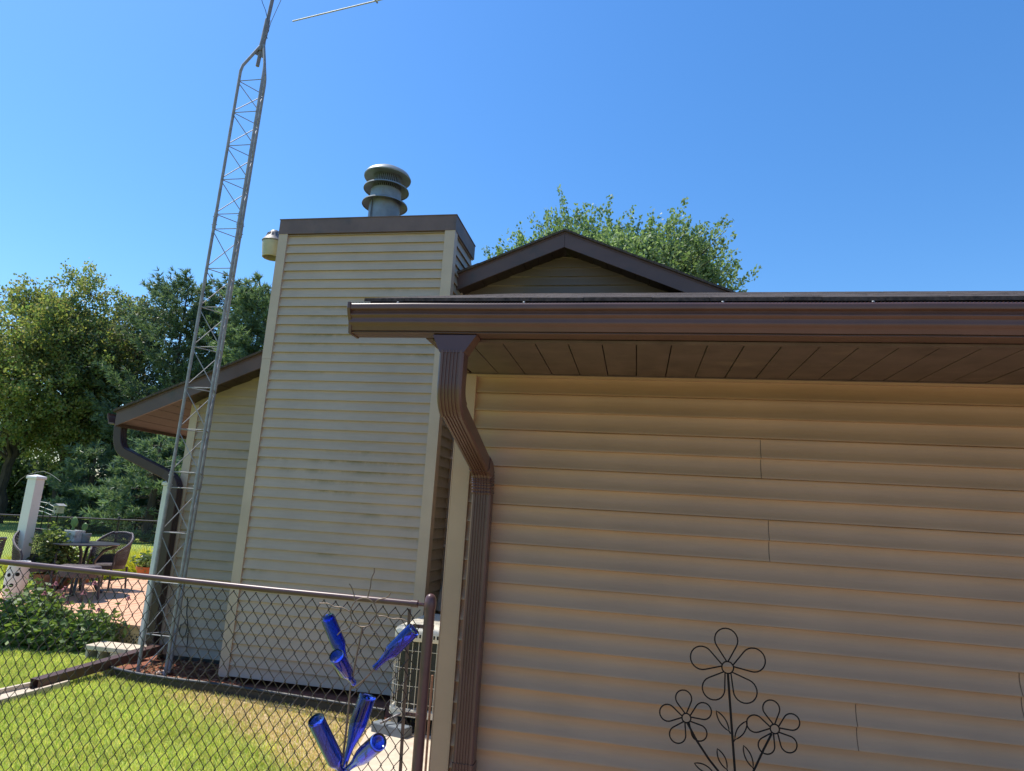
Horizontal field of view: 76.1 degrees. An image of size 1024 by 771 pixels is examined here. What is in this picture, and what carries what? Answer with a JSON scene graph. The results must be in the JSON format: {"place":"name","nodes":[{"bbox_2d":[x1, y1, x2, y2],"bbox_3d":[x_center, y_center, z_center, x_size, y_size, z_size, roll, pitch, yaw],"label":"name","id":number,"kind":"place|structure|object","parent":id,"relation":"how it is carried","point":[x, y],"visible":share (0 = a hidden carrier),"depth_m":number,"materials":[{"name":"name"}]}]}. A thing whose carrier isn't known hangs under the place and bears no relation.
{"place":"outdoors","nodes":[
{"label":"outdoors","id":0,"kind":"place"},
{"bbox_2d":[0,555,123,588],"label":"grass","id":1,"kind":"structure","parent":0,"point":[2,581],"depth_m":12.39,"materials":[{"name":"green plant"}]},
{"bbox_2d":[0,507,414,770],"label":"lawn","id":2,"kind":"structure","parent":0,"point":[7,547],"depth_m":5.16,"materials":[{"name":"plant"}]},
{"bbox_2d":[0,537,6,558],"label":"wicker chair","id":3,"kind":"object","parent":2,"relation":"on","point":[3,542],"visible":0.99,"depth_m":7.64,"materials":[{"name":"wicker"}]},
{"bbox_2d":[0,551,32,577],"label":"ornamental grass","id":4,"kind":"object","parent":2,"relation":"on","point":[6,567],"depth_m":12.55,"materials":[{"name":"green plant"}]},
{"bbox_2d":[0,680,69,703],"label":"splash block","id":5,"kind":"object","parent":2,"relation":"on","point":[20,689],"depth_m":5.63,"materials":[{"name":"concrete"}]},
{"bbox_2d":[0,446,71,508],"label":"thicket","id":6,"kind":"object","parent":2,"relation":"on","point":[20,470],"visible":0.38,"depth_m":34.27,"materials":[{"name":"green plant"}]},
{"bbox_2d":[0,582,72,648],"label":"shrub","id":7,"kind":"object","parent":2,"relation":"on","point":[20,611],"visible":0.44,"depth_m":7.36,"materials":[{"name":"green plant"}]},
{"bbox_2d":[0,576,76,615],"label":"shrub","id":8,"kind":"object","parent":2,"relation":"on","point":[40,590],"visible":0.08,"depth_m":7.82,"materials":[{"name":"green plant"}]},
{"bbox_2d":[4,475,78,520],"bbox_3d":[-24.600,6.315,35.855,5.713,3.690,4.545,7,-12,-17],"label":"thicket","id":9,"kind":"object","parent":2,"relation":"on","point":[18,498],"visible":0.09,"depth_m":34.14,"materials":[{"name":"green plant"}]},
{"bbox_2d":[29,502,54,583],"bbox_3d":[-8.794,2.965,12.065,0.566,1.638,0.016,1,-11,11],"label":"wire ornament","id":10,"kind":"object","parent":2,"relation":"on","point":[42,519],"visible":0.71,"depth_m":12.16,"materials":[{"name":"white metal"}]},
{"bbox_2d":[0,598,110,654],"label":"shrub","id":11,"kind":"object","parent":2,"relation":"on","point":[36,629],"visible":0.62,"depth_m":7.21,"materials":[{"name":"green plant"}]},
{"bbox_2d":[52,503,65,528],"bbox_3d":[-10.515,3.488,14.984,0.200,1.545,0.220,1,-11,11],"label":"birdhouse","id":12,"kind":"object","parent":2,"relation":"on","point":[58,508],"visible":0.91,"depth_m":15.05,"materials":[{"name":"white wood"}]},
{"bbox_2d":[0,272,144,522],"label":"oak tree","id":13,"kind":"object","parent":2,"relation":"on","point":[10,420],"visible":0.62,"depth_m":29.89,"materials":[{"name":"green plant"}]},
{"bbox_2d":[0,578,147,644],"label":"patio","id":14,"kind":"structure","parent":2,"relation":"on","point":[133,606],"depth_m":9.10,"materials":[{"name":"beige concrete"}]},
{"bbox_2d":[2,560,30,600],"bbox_3d":[-6.649,2.613,8.767,0.268,0.500,0.271,1,-11,11],"label":"strawberry pot","id":15,"kind":"object","parent":14,"relation":"on","point":[9,575],"visible":0.62,"depth_m":8.68,"materials":[{"name":"white ceramic"}]},
{"bbox_2d":[16,475,46,560],"bbox_3d":[-7.032,2.128,9.453,0.178,1.672,0.178,1,-11,11],"label":"deck post","id":16,"kind":"object","parent":14,"relation":"on","point":[30,506],"visible":0.69,"depth_m":9.46,"materials":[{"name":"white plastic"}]},
{"bbox_2d":[11,528,60,587],"bbox_3d":[-6.846,2.512,9.352,0.531,0.905,0.594,-6,-15,40],"label":"wicker chair","id":17,"kind":"object","parent":14,"relation":"on","point":[16,551],"visible":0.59,"depth_m":9.31,"materials":[{"name":"wicker"}]},
{"bbox_2d":[27,520,83,589],"bbox_3d":[-6.631,2.485,9.527,0.616,1.048,0.689,1,-11,11],"label":"potted plant","id":18,"kind":"object","parent":14,"relation":"on","point":[46,555],"visible":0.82,"depth_m":9.44,"materials":[{"name":"green plant"}]},
{"bbox_2d":[34,546,97,588],"bbox_3d":[-6.867,2.705,10.005,0.883,0.775,0.875,1,-11,11],"label":"potted plant","id":19,"kind":"object","parent":14,"relation":"on","point":[66,583],"visible":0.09,"depth_m":10.00,"materials":[{"name":"green plant"}]},
{"bbox_2d":[51,564,101,601],"bbox_3d":[-6.052,2.741,9.117,0.580,0.462,0.440,1,-11,11],"label":"wicker stool","id":20,"kind":"object","parent":14,"relation":"on","point":[72,575],"visible":0.6,"depth_m":9.02,"materials":[{"name":"wicker"}]},
{"bbox_2d":[74,549,90,582],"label":"potted plant","id":21,"kind":"object","parent":14,"relation":"on","point":[87,580],"visible":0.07,"depth_m":10.75,"materials":[{"name":"green plant"}]},
{"bbox_2d":[50,541,119,595],"bbox_3d":[-6.388,2.704,9.687,0.910,0.727,0.910,1,-11,11],"label":"patio table","id":22,"kind":"object","parent":14,"relation":"on","point":[97,544],"visible":0.56,"depth_m":9.63,"materials":[{"name":"metal"}]},
{"bbox_2d":[63,517,85,542],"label":"potted cactus","id":23,"kind":"object","parent":22,"relation":"on","point":[75,536],"visible":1,"depth_m":9.68,"materials":[{"name":"plant"}]},
{"bbox_2d":[81,523,91,542],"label":"potted cactus","id":24,"kind":"object","parent":22,"relation":"on","point":[85,537],"visible":1,"depth_m":9.77,"materials":[{"name":"plant"}]},
{"bbox_2d":[85,531,133,590],"bbox_3d":[-6.329,2.750,10.303,0.573,0.873,0.512,3,-11,3],"label":"wicker chair","id":25,"kind":"object","parent":14,"relation":"on","point":[118,559],"visible":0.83,"depth_m":10.38,"materials":[{"name":"brown wicker"}]},
{"bbox_2d":[130,548,152,573],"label":"potted plant","id":26,"kind":"object","parent":14,"relation":"on","point":[144,562],"visible":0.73,"depth_m":11.74,"materials":[{"name":"green plant"}]},
{"bbox_2d":[0,513,157,557],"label":"back fence","id":27,"kind":"object","parent":2,"relation":"on","point":[119,519],"visible":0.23,"depth_m":15.72,"materials":[{"name":"grey metal"}]},
{"bbox_2d":[0,257,163,525],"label":"oak tree","id":28,"kind":"object","parent":2,"relation":"on","point":[50,441],"visible":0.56,"depth_m":30.93,"materials":[{"name":"green plant"}]},
{"bbox_2d":[41,581,130,650],"bbox_3d":[-4.891,2.633,7.422,1.045,0.850,0.300,1,-11,11],"label":"coneflower plant","id":29,"kind":"object","parent":2,"relation":"on","point":[67,602],"visible":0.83,"depth_m":7.46,"materials":[{"name":"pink plant"}]},
{"bbox_2d":[49,603,129,650],"bbox_3d":[-4.771,2.779,7.440,0.856,0.631,0.775,1,-11,11],"label":"shrub","id":30,"kind":"object","parent":2,"relation":"on","point":[103,629],"visible":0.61,"depth_m":7.31,"materials":[{"name":"green plant"}]},
{"bbox_2d":[37,438,146,533],"bbox_3d":[-17.692,4.321,27.461,4.545,4.328,4.519,1,-11,11],"label":"spruce tree","id":31,"kind":"object","parent":2,"relation":"on","point":[76,470],"visible":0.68,"depth_m":26.89,"materials":[{"name":"green plant"}]},
{"bbox_2d":[48,446,137,523],"bbox_3d":[-20.228,4.493,32.832,5.231,6.648,5.866,1,-11,11],"label":"thicket","id":32,"kind":"object","parent":2,"relation":"on","point":[85,478],"visible":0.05,"depth_m":31.54,"materials":[{"name":"green plant"}]},
{"bbox_2d":[90,569,117,580],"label":"ornamental grass","id":33,"kind":"object","parent":2,"relation":"on","point":[105,577],"depth_m":12.89,"materials":[{"name":"green plant"}]},
{"bbox_2d":[85,641,145,662],"bbox_3d":[-4.242,2.905,6.987,0.564,0.246,0.248,1,-11,11],"label":"step block","id":34,"kind":"object","parent":2,"relation":"on","point":[110,648],"depth_m":6.94,"materials":[{"name":"concrete"}]},
{"bbox_2d":[46,282,187,526],"bbox_3d":[-19.363,0.859,32.795,6.525,12.707,7.233,7,-12,-18],"label":"dark tree","id":35,"kind":"object","parent":2,"relation":"on","point":[146,304],"visible":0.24,"depth_m":31.48,"materials":[{"name":"green plant"}]},
{"bbox_2d":[89,544,152,572],"bbox_3d":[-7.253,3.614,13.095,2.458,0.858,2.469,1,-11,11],"label":"ornamental grass","id":36,"kind":"object","parent":2,"relation":"on","point":[131,566],"depth_m":12.85,"materials":[{"name":"plant"}]},
{"bbox_2d":[77,434,182,542],"bbox_3d":[-13.417,3.895,24.773,4.412,4.810,4.375,1,-11,11],"label":"spruce tree","id":37,"kind":"object","parent":2,"relation":"on","point":[153,488],"visible":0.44,"depth_m":24.05,"materials":[{"name":"green plant"}]},
{"bbox_2d":[89,431,183,527],"bbox_3d":[-18.531,4.169,34.148,6.338,7.678,6.279,1,-11,11],"label":"thicket","id":38,"kind":"object","parent":2,"relation":"on","point":[147,476],"visible":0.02,"depth_m":32.32,"materials":[{"name":"green plant"}]},
{"bbox_2d":[125,435,179,528],"bbox_3d":[-16.841,4.841,33.264,5.879,6.085,5.215,10,-13,-28],"label":"thicket","id":39,"kind":"object","parent":2,"relation":"on","point":[144,501],"visible":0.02,"depth_m":31.57,"materials":[{"name":"green plant"}]},
{"bbox_2d":[82,267,229,528],"bbox_3d":[-16.232,0.636,31.112,7.215,12.835,6.990,1,-11,11],"label":"pine tree","id":40,"kind":"object","parent":2,"relation":"on","point":[163,293],"visible":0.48,"depth_m":30.22,"materials":[{"name":"green plant"}]},
{"bbox_2d":[149,271,258,481],"bbox_3d":[-14.622,0.819,31.867,5.558,12.967,5.850,7,-12,-18],"label":"pine tree","id":41,"kind":"object","parent":2,"relation":"on","point":[218,283],"visible":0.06,"depth_m":31.51,"materials":[{"name":"green plant"}]},
{"bbox_2d":[0,559,435,770],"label":"chain link fence","id":42,"kind":"object","parent":2,"relation":"on","point":[427,626],"visible":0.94,"depth_m":3.65,"materials":[{"name":"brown metal"}]},
{"bbox_2d":[179,270,271,462],"bbox_3d":[-11.732,0.862,29.144,5.699,12.171,5.790,1,-11,11],"label":"white pine tree","id":43,"kind":"object","parent":2,"relation":"on","point":[244,305],"visible":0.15,"depth_m":28.78,"materials":[{"name":"green plant"}]},
{"bbox_2d":[101,665,385,719],"bbox_3d":[-2.583,2.781,5.935,3.117,0.119,0.142,0,-12,17],"label":"garden edging","id":44,"kind":"object","parent":2,"relation":"on","point":[324,705],"visible":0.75,"depth_m":5.92,"materials":[{"name":"black plastic"}]},
{"bbox_2d":[76,665,411,770],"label":"dry grass","id":45,"kind":"structure","parent":2,"relation":"on","point":[258,707],"depth_m":5.26,"materials":[{"name":"plant"}]},
{"bbox_2d":[230,303,265,357],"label":"white pine tree","id":46,"kind":"object","parent":2,"relation":"on","point":[260,328],"visible":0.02,"depth_m":28.80,"materials":[{"name":"green plant"}]},
{"bbox_2d":[117,655,393,719],"bbox_3d":[-2.488,2.910,6.401,3.200,0.004,1.213,1,-11,11],"label":"mulch bed","id":47,"kind":"object","parent":2,"relation":"on","point":[342,697],"visible":0.27,"depth_m":6.28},
{"bbox_2d":[132,657,256,685],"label":"mulch chips","id":48,"kind":"object","parent":47,"relation":"on","point":[150,669],"visible":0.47,"depth_m":6.56,"materials":[{"name":"brown wood"}]},
{"bbox_2d":[136,0,280,675],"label":"antenna tower","id":49,"kind":"structure","parent":47,"relation":"on","point":[259,51],"depth_m":7.04,"materials":[{"name":"metal"}]},
{"bbox_2d":[292,0,380,21],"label":"television antenna","id":50,"kind":"object","parent":49,"relation":"attached to","point":[376,1],"visible":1,"depth_m":10.25,"materials":[{"name":"metal"}]},
{"bbox_2d":[319,568,406,766],"bbox_3d":[-0.666,1.597,2.583,0.382,1.701,0.112,-2,-12,25],"label":"bottle tree","id":51,"kind":"object","parent":2,"relation":"on","point":[347,717],"visible":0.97,"depth_m":2.69,"materials":[{"name":"metal"}]},
{"bbox_2d":[308,713,343,770],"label":"blue bottle","id":52,"kind":"object","parent":51,"relation":"attached to","point":[325,739],"visible":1,"depth_m":2.53,"materials":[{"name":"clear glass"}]},
{"bbox_2d":[321,613,347,657],"bbox_3d":[-0.755,1.099,2.819,0.196,0.208,0.061,-5,-14,35],"label":"blue bottle","id":53,"kind":"object","parent":51,"relation":"attached to","point":[330,624],"visible":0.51,"depth_m":2.81,"materials":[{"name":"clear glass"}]},
{"bbox_2d":[329,649,356,685],"bbox_3d":[-0.651,1.100,2.543,0.057,0.164,0.194,1,-12,15],"label":"blue bottle","id":54,"kind":"object","parent":51,"relation":"attached to","point":[340,663],"visible":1,"depth_m":2.49,"materials":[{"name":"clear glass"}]},
{"bbox_2d":[343,692,375,767],"bbox_3d":[-0.634,1.420,2.695,0.120,0.286,0.073,8,-12,-21],"label":"blue bottle","id":55,"kind":"object","parent":51,"relation":"attached to","point":[362,711],"visible":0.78,"depth_m":2.68,"materials":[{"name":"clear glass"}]},
{"bbox_2d":[344,733,386,770],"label":"blue bottle","id":56,"kind":"object","parent":51,"relation":"attached to","point":[371,748],"visible":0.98,"depth_m":2.42,"materials":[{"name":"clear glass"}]},
{"bbox_2d":[372,624,418,670],"bbox_3d":[-0.473,1.065,2.662,0.178,0.189,0.060,3,-11,3],"label":"blue bottle","id":57,"kind":"object","parent":51,"relation":"attached to","point":[402,640],"visible":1,"depth_m":2.64,"materials":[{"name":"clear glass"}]},
{"bbox_2d":[30,164,734,695],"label":"house","id":58,"kind":"structure","parent":2,"relation":"on","point":[328,456],"depth_m":6.78,"materials":[{"name":"plastic"}]},
{"bbox_2d":[137,481,167,645],"bbox_3d":[-4.095,2.115,7.578,0.158,2.022,0.158,1,-11,11],"label":"deck post","id":59,"kind":"object","parent":58,"relation":"attached to","point":[164,492],"visible":0.12,"depth_m":7.57,"materials":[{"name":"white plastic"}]},
{"bbox_2d":[179,597,188,651],"bbox_3d":[-3.530,2.578,7.066,0.129,0.553,0.010,1,-11,11],"label":"wall cable","id":60,"kind":"object","parent":58,"relation":"attached to","point":[186,625],"depth_m":7.05,"materials":[{"name":"black plastic"}]},
{"bbox_2d":[262,230,278,260],"bbox_3d":[-2.707,-1.624,7.532,0.353,0.332,0.264,1,-11,11],"label":"security light","id":61,"kind":"object","parent":58,"relation":"attached to","point":[269,243],"visible":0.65,"depth_m":7.43,"materials":[{"name":"plastic"}]},
{"bbox_2d":[391,716,431,735],"bbox_3d":[-0.599,2.906,5.530,0.800,0.138,0.720,1,-11,11],"label":"equipment pad","id":62,"kind":"object","parent":2,"relation":"on","point":[412,720],"visible":0.06,"depth_m":5.41,"materials":[{"name":"grey concrete"}]},
{"bbox_2d":[389,614,440,724],"bbox_3d":[-0.576,2.440,5.623,0.756,0.811,0.758,1,-11,11],"label":"air conditioner","id":63,"kind":"object","parent":62,"relation":"on","point":[415,656],"visible":0.24,"depth_m":5.34,"materials":[{"name":"beige paint"}]},
{"bbox_2d":[380,708,415,723],"bbox_3d":[-0.872,2.626,5.240,0.364,0.139,0.103,6,-12,-13],"label":"drain pipe","id":64,"kind":"object","parent":63,"relation":"attached to","point":[394,716],"visible":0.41,"depth_m":5.20,"materials":[{"name":"grey plastic"}]},
{"bbox_2d":[482,184,762,291],"bbox_3d":[2.591,0.126,20.048,8.870,11.821,9.524,9,-12,-25],"label":"maple tree","id":65,"kind":"object","parent":2,"relation":"on","point":[686,252],"visible":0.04,"depth_m":18.09,"materials":[{"name":"green leaves"},{"name":"bark"}]},
{"bbox_2d":[347,291,1023,770],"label":"garage","id":66,"kind":"structure","parent":2,"relation":"on","point":[817,499],"depth_m":3.27,"materials":[{"name":"plastic"}]},
{"bbox_2d":[659,628,799,770],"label":"flower stake","id":67,"kind":"object","parent":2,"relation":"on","point":[733,737],"visible":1,"depth_m":2.94,"materials":[{"name":"black metal"}]},
{"bbox_2d":[351,726,430,770],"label":"patio","id":68,"kind":"structure","parent":0,"point":[374,763],"depth_m":4.71,"materials":[{"name":"concrete"}]},
{"bbox_2d":[371,719,411,737],"bbox_3d":[-0.957,2.731,5.193,0.321,0.085,0.106,-2,-12,24],"label":"grey block","id":69,"kind":"object","parent":68,"relation":"on","point":[389,725],"depth_m":5.16,"materials":[{"name":"grey concrete"}]},
{"bbox_2d":[424,675,432,770],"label":"rusty rod","id":70,"kind":"object","parent":68,"relation":"on","point":[428,726],"visible":1,"depth_m":3.44,"materials":[{"name":"brown metal"}]},
{"bbox_2d":[0,0,1023,475],"label":"sky","id":71,"kind":"structure","parent":0,"point":[848,145],"materials":[{"name":"blue"}]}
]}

